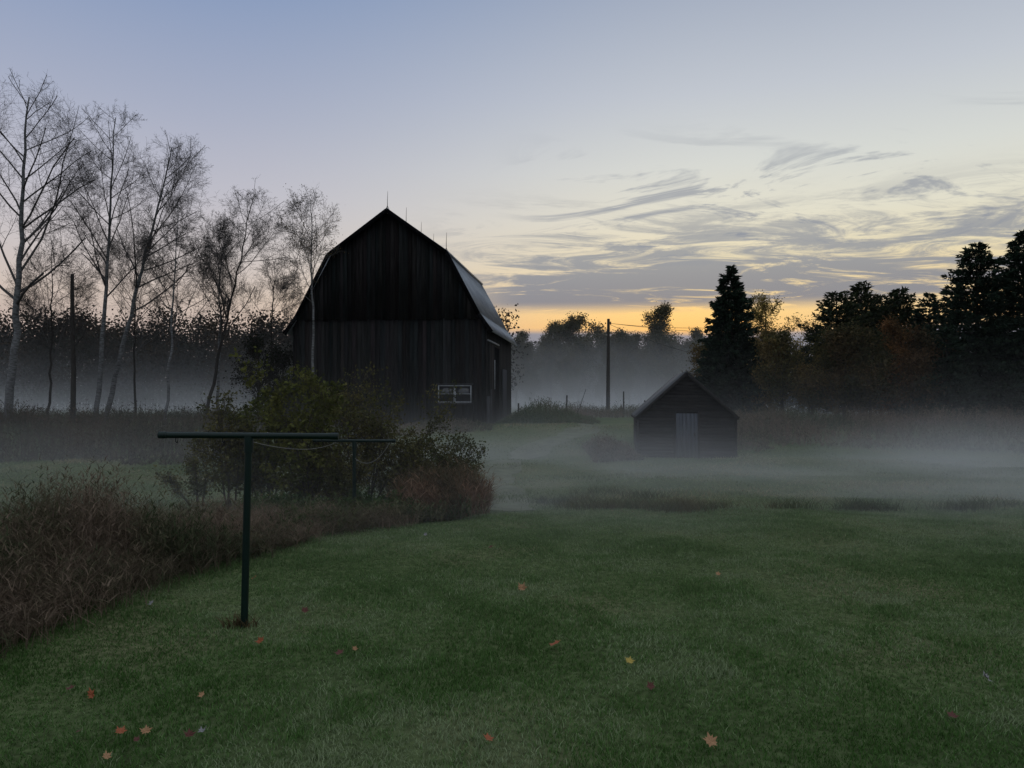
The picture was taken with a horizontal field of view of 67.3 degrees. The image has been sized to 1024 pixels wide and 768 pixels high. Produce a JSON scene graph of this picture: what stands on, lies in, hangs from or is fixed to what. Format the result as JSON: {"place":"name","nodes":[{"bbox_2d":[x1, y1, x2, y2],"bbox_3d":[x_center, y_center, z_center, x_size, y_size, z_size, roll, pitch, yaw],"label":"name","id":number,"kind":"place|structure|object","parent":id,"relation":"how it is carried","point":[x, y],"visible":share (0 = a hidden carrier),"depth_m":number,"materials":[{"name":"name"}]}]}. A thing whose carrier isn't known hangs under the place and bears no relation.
{"place":"outdoors","nodes":[
{"label":"outdoors","id":0,"kind":"place"},
{"bbox_2d":[214,613,259,628],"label":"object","id":1,"kind":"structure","parent":0,"point":[239,621],"depth_m":7.36,"materials":[{"name":"plant"}]},
{"bbox_2d":[0,397,1023,767],"bbox_3d":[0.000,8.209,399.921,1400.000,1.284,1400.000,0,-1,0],"label":"ground","id":2,"kind":"structure","parent":0,"point":[414,747],"depth_m":6.90,"materials":[{"name":"plant"}]},
{"bbox_2d":[0,68,101,422],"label":"bare tree","id":3,"kind":"object","parent":2,"relation":"on","point":[13,359],"visible":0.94,"depth_m":42.08,"materials":[{"name":"grey plant"}]},
{"bbox_2d":[1,235,102,416],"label":"bare tree","id":4,"kind":"object","parent":2,"relation":"on","point":[31,304],"visible":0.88,"depth_m":44.20,"materials":[{"name":"brown plant"}]},
{"bbox_2d":[66,274,87,423],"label":"dead tree","id":5,"kind":"object","parent":2,"relation":"on","point":[73,362],"visible":0.93,"depth_m":41.96,"materials":[{"name":"brown plant"}]},
{"bbox_2d":[86,688,94,698],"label":"fallen leaf","id":6,"kind":"object","parent":2,"relation":"on","point":[91,693],"visible":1,"depth_m":5.52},
{"bbox_2d":[100,751,111,759],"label":"fallen leaf","id":7,"kind":"object","parent":2,"relation":"on","point":[106,755],"visible":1,"depth_m":4.62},
{"bbox_2d":[55,99,162,421],"bbox_3d":[-22.428,-6.846,42.984,5.320,18.753,5.590,0,-1,-16],"label":"bare tree","id":8,"kind":"object","parent":2,"relation":"on","point":[111,157],"visible":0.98,"depth_m":42.58,"materials":[{"name":"grey plant"}]},
{"bbox_2d":[115,726,126,735],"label":"fallen leaf","id":9,"kind":"object","parent":2,"relation":"on","point":[120,730],"visible":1,"depth_m":4.92,"materials":[{"name":"plant"}]},
{"bbox_2d":[89,223,180,411],"bbox_3d":[-23.433,-3.841,48.066,5.495,12.664,5.213,1,-1,-35],"label":"bare tree","id":10,"kind":"object","parent":2,"relation":"on","point":[114,251],"visible":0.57,"depth_m":47.66,"materials":[{"name":"brown plant"}]},
{"bbox_2d":[0,396,274,465],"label":"meadow brush","id":11,"kind":"object","parent":2,"relation":"on","point":[35,419],"visible":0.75,"depth_m":35.12,"materials":[{"name":"plant"}]},
{"bbox_2d":[139,725,152,735],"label":"fallen leaf","id":12,"kind":"object","parent":2,"relation":"on","point":[146,729],"visible":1,"depth_m":4.92,"materials":[{"name":"plant"}]},
{"bbox_2d":[101,127,217,420],"bbox_3d":[-20.401,-6.035,44.034,6.612,17.218,6.548,0,-1,0],"label":"bare tree","id":13,"kind":"object","parent":2,"relation":"on","point":[132,310],"visible":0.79,"depth_m":44.04,"materials":[{"name":"grey plant"}]},
{"bbox_2d":[132,189,214,425],"bbox_3d":[-17.993,-4.030,41.208,4.470,12.974,4.281,0,-1,0],"label":"bare tree","id":14,"kind":"object","parent":2,"relation":"on","point":[146,244],"visible":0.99,"depth_m":40.99,"materials":[{"name":"brown plant"}]},
{"bbox_2d":[142,429,225,506],"bbox_3d":[-7.074,1.930,17.233,1.544,1.833,1.674,0,-1,20],"label":"shrub","id":15,"kind":"object","parent":2,"relation":"on","point":[194,481],"visible":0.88,"depth_m":17.05,"materials":[{"name":"green plant"}]},
{"bbox_2d":[184,728,196,736],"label":"fallen leaf","id":16,"kind":"object","parent":2,"relation":"on","point":[189,733],"visible":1,"depth_m":4.88,"materials":[{"name":"plant"}]},
{"bbox_2d":[176,211,255,407],"bbox_3d":[-17.213,-3.820,45.089,4.563,12.509,4.691,0,-1,0],"label":"bare tree","id":17,"kind":"object","parent":2,"relation":"on","point":[224,232],"visible":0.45,"depth_m":44.79,"materials":[{"name":"brown plant"}]},
{"bbox_2d":[0,454,433,659],"bbox_3d":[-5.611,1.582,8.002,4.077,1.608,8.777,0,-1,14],"label":"tall weeds","id":18,"kind":"object","parent":2,"relation":"on","point":[28,586],"visible":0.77,"depth_m":8.91,"materials":[{"name":"plant"}]},
{"bbox_2d":[182,386,278,509],"bbox_3d":[-5.976,1.370,16.506,2.066,2.854,1.608,0,-1,0],"label":"shrub","id":19,"kind":"object","parent":2,"relation":"on","point":[233,446],"visible":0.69,"depth_m":16.29,"materials":[{"name":"green plant"}]},
{"bbox_2d":[187,177,289,421],"bbox_3d":[-15.315,-4.593,42.895,5.352,13.961,5.326,-1,-1,32],"label":"bare tree","id":20,"kind":"object","parent":2,"relation":"on","point":[223,249],"visible":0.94,"depth_m":42.61,"materials":[{"name":"brown plant"}]},
{"bbox_2d":[157,432,338,627],"bbox_3d":[-2.531,1.453,7.379,1.728,1.990,0.086,0,-1,0],"label":"clothesline post","id":21,"kind":"object","parent":2,"relation":"on","point":[248,438],"visible":0.97,"depth_m":7.36,"materials":[{"name":"green metal"}]},
{"bbox_2d":[253,442,335,449],"bbox_3d":[-2.927,0.835,11.038,0.007,0.453,7.355,0,-1,-7],"label":"clothesline rope","id":22,"kind":"object","parent":21,"relation":"hanging from","point":[289,448],"visible":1,"depth_m":9.25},
{"bbox_2d":[223,326,288,409],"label":"leafy tree","id":23,"kind":"object","parent":2,"relation":"on","point":[257,344],"visible":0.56,"depth_m":45.92,"materials":[{"name":"green plant"}]},
{"bbox_2d":[255,636,263,642],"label":"fallen leaf","id":24,"kind":"object","parent":2,"relation":"on","point":[260,639],"visible":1,"depth_m":6.77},
{"bbox_2d":[0,294,528,409],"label":"distant woods","id":25,"kind":"object","parent":2,"relation":"on","point":[191,378],"visible":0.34,"depth_m":86.02,"materials":[{"name":"grey plant"}]},
{"bbox_2d":[221,394,307,501],"bbox_3d":[-5.447,1.524,16.691,2.078,2.610,1.714,0,-1,0],"label":"shrub","id":26,"kind":"object","parent":2,"relation":"on","point":[267,454],"visible":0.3,"depth_m":16.56,"materials":[{"name":"green plant"}]},
{"bbox_2d":[253,339,292,412],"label":"leafy tree","id":27,"kind":"object","parent":2,"relation":"on","point":[277,354],"visible":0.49,"depth_m":44.58,"materials":[{"name":"green plant"}]},
{"bbox_2d":[241,252,305,405],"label":"bare tree","id":28,"kind":"object","parent":2,"relation":"on","point":[283,287],"visible":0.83,"depth_m":47.17,"materials":[{"name":"brown plant"}]},
{"bbox_2d":[228,346,351,501],"bbox_3d":[-4.396,1.017,15.471,2.276,3.464,2.927,0,-1,-14],"label":"shrub","id":29,"kind":"object","parent":2,"relation":"on","point":[316,423],"visible":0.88,"depth_m":15.27,"materials":[{"name":"green plant"}]},
{"bbox_2d":[270,375,314,418],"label":"shrub","id":30,"kind":"object","parent":2,"relation":"on","point":[293,380],"visible":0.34,"depth_m":40.55,"materials":[{"name":"green plant"}]},
{"bbox_2d":[271,183,344,409],"bbox_3d":[-9.466,-3.187,35.914,3.643,12.410,4.056,0,-1,0],"label":"birch tree","id":31,"kind":"object","parent":2,"relation":"on","point":[301,241],"visible":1,"depth_m":36.04,"materials":[{"name":"grey plant"}]},
{"bbox_2d":[244,410,399,442],"bbox_3d":[-9.930,2.053,38.689,8.831,1.630,6.351,0,-1,0],"label":"meadow brush","id":32,"kind":"object","parent":2,"relation":"on","point":[260,427],"visible":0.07,"depth_m":39.15,"materials":[{"name":"plant"}]},
{"bbox_2d":[162,494,487,544],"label":"weeds","id":33,"kind":"object","parent":2,"relation":"on","point":[439,513],"visible":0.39,"depth_m":13.39,"materials":[{"name":"plant"}]},
{"bbox_2d":[228,484,428,521],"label":"dark undergrowth","id":34,"kind":"object","parent":2,"relation":"on","point":[366,499],"visible":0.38,"depth_m":14.58,"materials":[{"name":"plant"}]},
{"bbox_2d":[291,442,372,503],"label":"shrub","id":35,"kind":"object","parent":2,"relation":"on","point":[332,478],"visible":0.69,"depth_m":15.26,"materials":[{"name":"green plant"}]},
{"bbox_2d":[317,386,350,421],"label":"shrub","id":36,"kind":"object","parent":2,"relation":"on","point":[336,397],"depth_m":40.95,"materials":[{"name":"green plant"}]},
{"bbox_2d":[313,439,395,507],"bbox_3d":[-3.009,1.887,14.673,1.579,1.681,0.086,0,-1,0],"label":"clothesline post","id":37,"kind":"object","parent":2,"relation":"on","point":[354,444],"visible":0.92,"depth_m":14.66,"materials":[{"name":"green metal"}]},
{"bbox_2d":[297,361,441,497],"bbox_3d":[-3.265,1.190,16.619,2.494,3.314,2.907,1,-1,-38],"label":"shrub","id":38,"kind":"object","parent":2,"relation":"on","point":[366,423],"visible":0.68,"depth_m":16.52,"materials":[{"name":"green plant"}]},
{"bbox_2d":[328,369,462,496],"bbox_3d":[-2.738,1.223,17.623,3.270,3.287,2.136,0,-1,10],"label":"shrub","id":39,"kind":"object","parent":2,"relation":"on","point":[440,417],"visible":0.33,"depth_m":17.66,"materials":[{"name":"green plant"}]},
{"bbox_2d":[283,194,517,424],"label":"barn","id":40,"kind":"structure","parent":2,"relation":"on","point":[411,308],"depth_m":42.61,"materials":[{"name":"wood"}]},
{"bbox_2d":[437,384,472,403],"bbox_3d":[-3.124,0.541,42.094,2.030,1.130,0.090,0,-1,7],"label":"window","id":41,"kind":"structure","parent":40,"relation":"in","point":[465,397],"depth_m":42.09,"materials":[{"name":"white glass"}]},
{"bbox_2d":[489,343,493,422],"bbox_3d":[-1.148,-0.023,43.573,0.050,4.477,1.968,0,-1,7],"label":"sliding door","id":42,"kind":"structure","parent":40,"relation":"in","point":[491,347],"depth_m":43.41,"materials":[{"name":"wood"}]},
{"bbox_2d":[494,347,498,421],"bbox_3d":[-0.919,0.026,45.972,0.015,4.400,2.400,0,-1,7],"label":"doorway","id":43,"kind":"structure","parent":40,"relation":"in","point":[496,350],"depth_m":45.87,"materials":[{"name":"wood"}]},
{"bbox_2d":[502,369,506,418],"bbox_3d":[-0.470,0.694,49.330,0.050,3.233,1.982,0,-1,7],"label":"side door","id":44,"kind":"structure","parent":40,"relation":"in","point":[504,372],"depth_m":49.08,"materials":[{"name":"wood"}]},
{"bbox_2d":[373,433,467,496],"bbox_3d":[-2.124,1.939,16.616,1.833,1.814,1.725,1,-1,-43],"label":"shrub","id":45,"kind":"object","parent":2,"relation":"on","point":[415,454],"visible":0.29,"depth_m":16.30,"materials":[{"name":"green plant"}]},
{"bbox_2d":[392,416,494,435],"bbox_3d":[-3.461,2.100,39.747,5.874,1.017,4.904,0,-1,0],"label":"goldenrod brush","id":46,"kind":"object","parent":2,"relation":"on","point":[467,424],"visible":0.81,"depth_m":39.85,"materials":[{"name":"plant"}]},
{"bbox_2d":[373,454,519,520],"bbox_3d":[-1.302,2.056,15.633,3.205,1.368,3.770,0,-1,0],"label":"bush","id":47,"kind":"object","parent":2,"relation":"on","point":[454,486],"depth_m":14.93,"materials":[{"name":"plant"}]},
{"bbox_2d":[410,427,489,476],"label":"shrub","id":48,"kind":"object","parent":2,"relation":"on","point":[438,456],"visible":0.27,"depth_m":16.79,"materials":[{"name":"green plant"}]},
{"bbox_2d":[483,733,493,740],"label":"fallen leaf","id":49,"kind":"object","parent":2,"relation":"on","point":[488,737],"visible":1,"depth_m":4.78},
{"bbox_2d":[0,422,1023,521],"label":"meadow grass","id":50,"kind":"structure","parent":2,"relation":"on","point":[686,491],"depth_m":24.19,"materials":[{"name":"plant"}]},
{"bbox_2d":[518,582,526,589],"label":"fallen leaf","id":51,"kind":"object","parent":2,"relation":"on","point":[522,587],"visible":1,"depth_m":8.56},
{"bbox_2d":[511,329,539,405],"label":"tree","id":52,"kind":"object","parent":2,"relation":"on","point":[522,344],"visible":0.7,"depth_m":110.60,"materials":[{"name":"green plant"}]},
{"bbox_2d":[511,345,540,404],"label":"tree","id":53,"kind":"object","parent":2,"relation":"on","point":[523,394],"visible":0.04,"depth_m":127.67,"materials":[{"name":"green plant"}]},
{"bbox_2d":[512,340,546,403],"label":"tree","id":54,"kind":"object","parent":2,"relation":"on","point":[535,388],"visible":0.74,"depth_m":111.33,"materials":[{"name":"green plant"}]},
{"bbox_2d":[519,339,565,404],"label":"tree","id":55,"kind":"object","parent":2,"relation":"on","point":[553,392],"visible":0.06,"depth_m":125.62,"materials":[{"name":"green plant"}]},
{"bbox_2d":[532,333,565,405],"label":"tree","id":56,"kind":"object","parent":2,"relation":"on","point":[546,373],"visible":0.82,"depth_m":118.20,"materials":[{"name":"green plant"}]},
{"bbox_2d":[493,393,604,423],"bbox_3d":[2.129,1.401,47.012,6.657,1.969,10.818,0,-1,0],"label":"meadow brush","id":57,"kind":"object","parent":2,"relation":"on","point":[538,413],"visible":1,"depth_m":44.95,"materials":[{"name":"plant"}]},
{"bbox_2d":[541,319,571,404],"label":"tree","id":58,"kind":"object","parent":2,"relation":"on","point":[553,324],"visible":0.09,"depth_m":129.82,"materials":[{"name":"green plant"}]},
{"bbox_2d":[552,353,584,405],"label":"tree","id":59,"kind":"object","parent":2,"relation":"on","point":[569,381],"visible":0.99,"depth_m":110.75,"materials":[{"name":"green plant"}]},
{"bbox_2d":[543,312,602,404],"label":"tree","id":60,"kind":"object","parent":2,"relation":"on","point":[565,331],"visible":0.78,"depth_m":116.17,"materials":[{"name":"green plant"}]},
{"bbox_2d":[555,400,642,417],"bbox_3d":[10.541,1.647,57.622,15.782,1.816,17.718,0,-1,0],"label":"goldenrod brush","id":61,"kind":"object","parent":2,"relation":"on","point":[615,412],"visible":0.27,"depth_m":54.90,"materials":[{"name":"plant"}]},
{"bbox_2d":[582,319,625,404],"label":"tree","id":62,"kind":"object","parent":2,"relation":"on","point":[601,334],"visible":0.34,"depth_m":126.70,"materials":[{"name":"green plant"}]},
{"bbox_2d":[511,331,698,404],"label":"distant woods","id":63,"kind":"object","parent":2,"relation":"on","point":[587,396],"visible":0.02,"depth_m":128.16,"materials":[{"name":"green plant"}]},
{"bbox_2d":[591,348,620,406],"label":"tree","id":64,"kind":"object","parent":2,"relation":"on","point":[600,391],"visible":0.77,"depth_m":111.37,"materials":[{"name":"green plant"}]},
{"bbox_2d":[606,319,610,409],"bbox_3d":[7.532,-1.110,59.989,0.434,7.960,0.410,0,-1,0],"label":"utility pole","id":65,"kind":"object","parent":2,"relation":"on","point":[608,369],"visible":0.87,"depth_m":59.92,"materials":[{"name":"brown wood"}]},
{"bbox_2d":[612,325,700,355],"bbox_3d":[11.884,-2.938,56.053,11.632,3.556,0.028,-1,-1,44],"label":"overhead wire","id":66,"kind":"object","parent":65,"relation":"attached to","point":[653,341],"visible":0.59,"depth_m":57.41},
{"bbox_2d":[618,324,710,332],"bbox_3d":[13.804,-4.376,61.074,12.433,0.724,0.028,0,-1,-9],"label":"overhead wire","id":67,"kind":"object","parent":65,"relation":"attached to","point":[667,329],"visible":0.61,"depth_m":60.83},
{"bbox_2d":[601,332,617,403],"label":"tree","id":68,"kind":"object","parent":2,"relation":"on","point":[612,350],"visible":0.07,"depth_m":127.22,"materials":[{"name":"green plant"}]},
{"bbox_2d":[580,431,644,462],"bbox_3d":[4.224,2.554,32.306,2.864,1.108,5.838,0,-1,0],"label":"goldenrod brush","id":69,"kind":"object","parent":2,"relation":"on","point":[609,449],"visible":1,"depth_m":31.61,"materials":[{"name":"plant"}]},
{"bbox_2d":[601,329,643,405],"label":"tree","id":70,"kind":"object","parent":2,"relation":"on","point":[625,347],"visible":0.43,"depth_m":115.33,"materials":[{"name":"green plant"}]},
{"bbox_2d":[612,355,637,404],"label":"tree","id":71,"kind":"object","parent":2,"relation":"on","point":[625,376],"visible":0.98,"depth_m":110.84,"materials":[{"name":"green plant"}]},
{"bbox_2d":[625,656,634,663],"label":"fallen leaf","id":72,"kind":"object","parent":2,"relation":"on","point":[629,660],"visible":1,"depth_m":6.17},
{"bbox_2d":[618,331,649,404],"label":"tree","id":73,"kind":"object","parent":2,"relation":"on","point":[635,350],"visible":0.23,"depth_m":118.75,"materials":[{"name":"green plant"}]},
{"bbox_2d":[633,352,665,399],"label":"tree","id":74,"kind":"object","parent":2,"relation":"on","point":[646,391],"visible":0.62,"depth_m":114.63,"materials":[{"name":"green plant"}]},
{"bbox_2d":[646,681,654,689],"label":"fallen leaf","id":75,"kind":"object","parent":2,"relation":"on","point":[650,685],"visible":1,"depth_m":5.72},
{"bbox_2d":[638,330,663,394],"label":"tree","id":76,"kind":"object","parent":2,"relation":"on","point":[646,336],"visible":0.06,"depth_m":130.16,"materials":[{"name":"green plant"}]},
{"bbox_2d":[634,302,685,397],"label":"tree","id":77,"kind":"object","parent":2,"relation":"on","point":[661,317],"visible":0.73,"depth_m":114.46,"materials":[{"name":"green plant"}]},
{"bbox_2d":[644,328,687,384],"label":"tree","id":78,"kind":"object","parent":2,"relation":"on","point":[675,351],"visible":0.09,"depth_m":126.41,"materials":[{"name":"green plant"}]},
{"bbox_2d":[631,371,739,457],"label":"shed","id":79,"kind":"structure","parent":2,"relation":"on","point":[685,414],"depth_m":31.53,"materials":[{"name":"wood"}]},
{"bbox_2d":[674,411,699,457],"bbox_3d":[7.160,2.094,31.484,1.060,1.980,0.104,0,-1,7],"label":"door","id":80,"kind":"structure","parent":79,"relation":"in","point":[688,416],"depth_m":31.48,"materials":[{"name":"wood"}]},
{"bbox_2d":[673,338,703,373],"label":"tree","id":81,"kind":"object","parent":2,"relation":"on","point":[686,345],"visible":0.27,"depth_m":118.55,"materials":[{"name":"green plant"}]},
{"bbox_2d":[685,334,708,385],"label":"leafy tree","id":82,"kind":"object","parent":2,"relation":"on","point":[697,349],"visible":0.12,"depth_m":53.57,"materials":[{"name":"green plant"}]},
{"bbox_2d":[688,326,705,358],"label":"tree","id":83,"kind":"object","parent":2,"relation":"on","point":[698,335],"visible":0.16,"depth_m":128.47,"materials":[{"name":"green plant"}]},
{"bbox_2d":[703,732,716,748],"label":"fallen leaf","id":84,"kind":"object","parent":2,"relation":"on","point":[710,740],"visible":1,"depth_m":4.82,"materials":[{"name":"plant"}]},
{"bbox_2d":[694,265,777,417],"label":"spruce tree","id":85,"kind":"object","parent":2,"relation":"on","point":[725,377],"visible":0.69,"depth_m":47.15,"materials":[{"name":"green plant"}]},
{"bbox_2d":[747,289,797,412],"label":"leafy tree","id":86,"kind":"object","parent":2,"relation":"on","point":[760,316],"visible":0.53,"depth_m":53.89,"materials":[{"name":"green plant"}]},
{"bbox_2d":[521,482,1023,514],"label":"grass tufts","id":87,"kind":"object","parent":2,"relation":"on","point":[674,505],"visible":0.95,"depth_m":15.88,"materials":[{"name":"plant"}]},
{"bbox_2d":[740,322,807,415],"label":"leafy tree","id":88,"kind":"object","parent":2,"relation":"on","point":[776,348],"visible":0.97,"depth_m":45.23,"materials":[{"name":"green plant"}]},
{"bbox_2d":[786,303,824,413],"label":"leafy tree","id":89,"kind":"object","parent":2,"relation":"on","point":[798,322],"visible":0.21,"depth_m":56.09,"materials":[{"name":"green plant"}]},
{"bbox_2d":[786,326,842,416],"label":"leafy tree","id":90,"kind":"object","parent":2,"relation":"on","point":[805,399],"visible":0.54,"depth_m":44.60,"materials":[{"name":"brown plant"}]},
{"bbox_2d":[750,343,894,413],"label":"distant woods","id":91,"kind":"object","parent":2,"relation":"on","point":[791,404],"visible":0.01,"depth_m":64.95,"materials":[{"name":"green plant"}]},
{"bbox_2d":[784,290,888,414],"bbox_3d":[21.886,-1.861,51.927,6.807,8.995,7.425,0,-1,0],"label":"pine tree","id":92,"kind":"object","parent":2,"relation":"on","point":[828,316],"visible":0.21,"depth_m":51.57,"materials":[{"name":"green plant"}]},
{"bbox_2d":[793,318,886,418],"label":"leafy tree","id":93,"kind":"object","parent":2,"relation":"on","point":[841,340],"visible":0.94,"depth_m":42.85,"materials":[{"name":"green plant"}]},
{"bbox_2d":[838,280,905,412],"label":"pine tree","id":94,"kind":"object","parent":2,"relation":"on","point":[859,288],"visible":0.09,"depth_m":53.71,"materials":[{"name":"green plant"}]},
{"bbox_2d":[842,317,906,415],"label":"leafy tree","id":95,"kind":"object","parent":2,"relation":"on","point":[885,361],"visible":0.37,"depth_m":42.99,"materials":[{"name":"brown plant"}]},
{"bbox_2d":[732,402,1023,452],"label":"goldenrod brush","id":96,"kind":"object","parent":2,"relation":"on","point":[780,419],"visible":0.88,"depth_m":37.27,"materials":[{"name":"plant"}]},
{"bbox_2d":[856,294,902,414],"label":"pine tree","id":97,"kind":"object","parent":2,"relation":"on","point":[880,299],"visible":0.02,"depth_m":55.75,"materials":[{"name":"green plant"}]},
{"bbox_2d":[860,286,931,414],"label":"pine tree","id":98,"kind":"object","parent":2,"relation":"on","point":[899,296],"visible":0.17,"depth_m":51.67,"materials":[{"name":"green plant"}]},
{"bbox_2d":[875,312,917,421],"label":"leafy tree","id":99,"kind":"object","parent":2,"relation":"on","point":[892,327],"visible":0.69,"depth_m":43.50,"materials":[{"name":"green plant"}]},
{"bbox_2d":[883,321,970,418],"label":"leafy tree","id":100,"kind":"object","parent":2,"relation":"on","point":[918,365],"visible":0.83,"depth_m":43.01,"materials":[{"name":"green plant"}]},
{"bbox_2d":[893,291,961,416],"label":"spruce tree","id":101,"kind":"object","parent":2,"relation":"on","point":[924,305],"visible":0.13,"depth_m":50.01,"materials":[{"name":"green plant"}]},
{"bbox_2d":[901,325,994,422],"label":"spruce tree","id":102,"kind":"object","parent":2,"relation":"on","point":[963,395],"visible":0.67,"depth_m":42.40,"materials":[{"name":"green plant"}]},
{"bbox_2d":[947,710,957,717],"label":"fallen leaf","id":103,"kind":"object","parent":2,"relation":"on","point":[951,714],"visible":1,"depth_m":5.17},
{"bbox_2d":[893,241,1023,423],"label":"spruce tree","id":104,"kind":"object","parent":2,"relation":"on","point":[959,320],"visible":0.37,"depth_m":45.02,"materials":[{"name":"green plant"}]},
{"bbox_2d":[959,230,1023,423],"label":"spruce tree","id":105,"kind":"object","parent":2,"relation":"on","point":[1016,266],"visible":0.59,"depth_m":43.75,"materials":[{"name":"green plant"}]},
{"bbox_2d":[0,0,1023,396],"label":"sky","id":106,"kind":"structure","parent":0,"point":[603,160],"materials":[{"name":"blue"}]},
{"bbox_2d":[478,423,606,510],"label":"path","id":107,"kind":"structure","parent":0,"point":[534,452],"depth_m":27.67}
]}

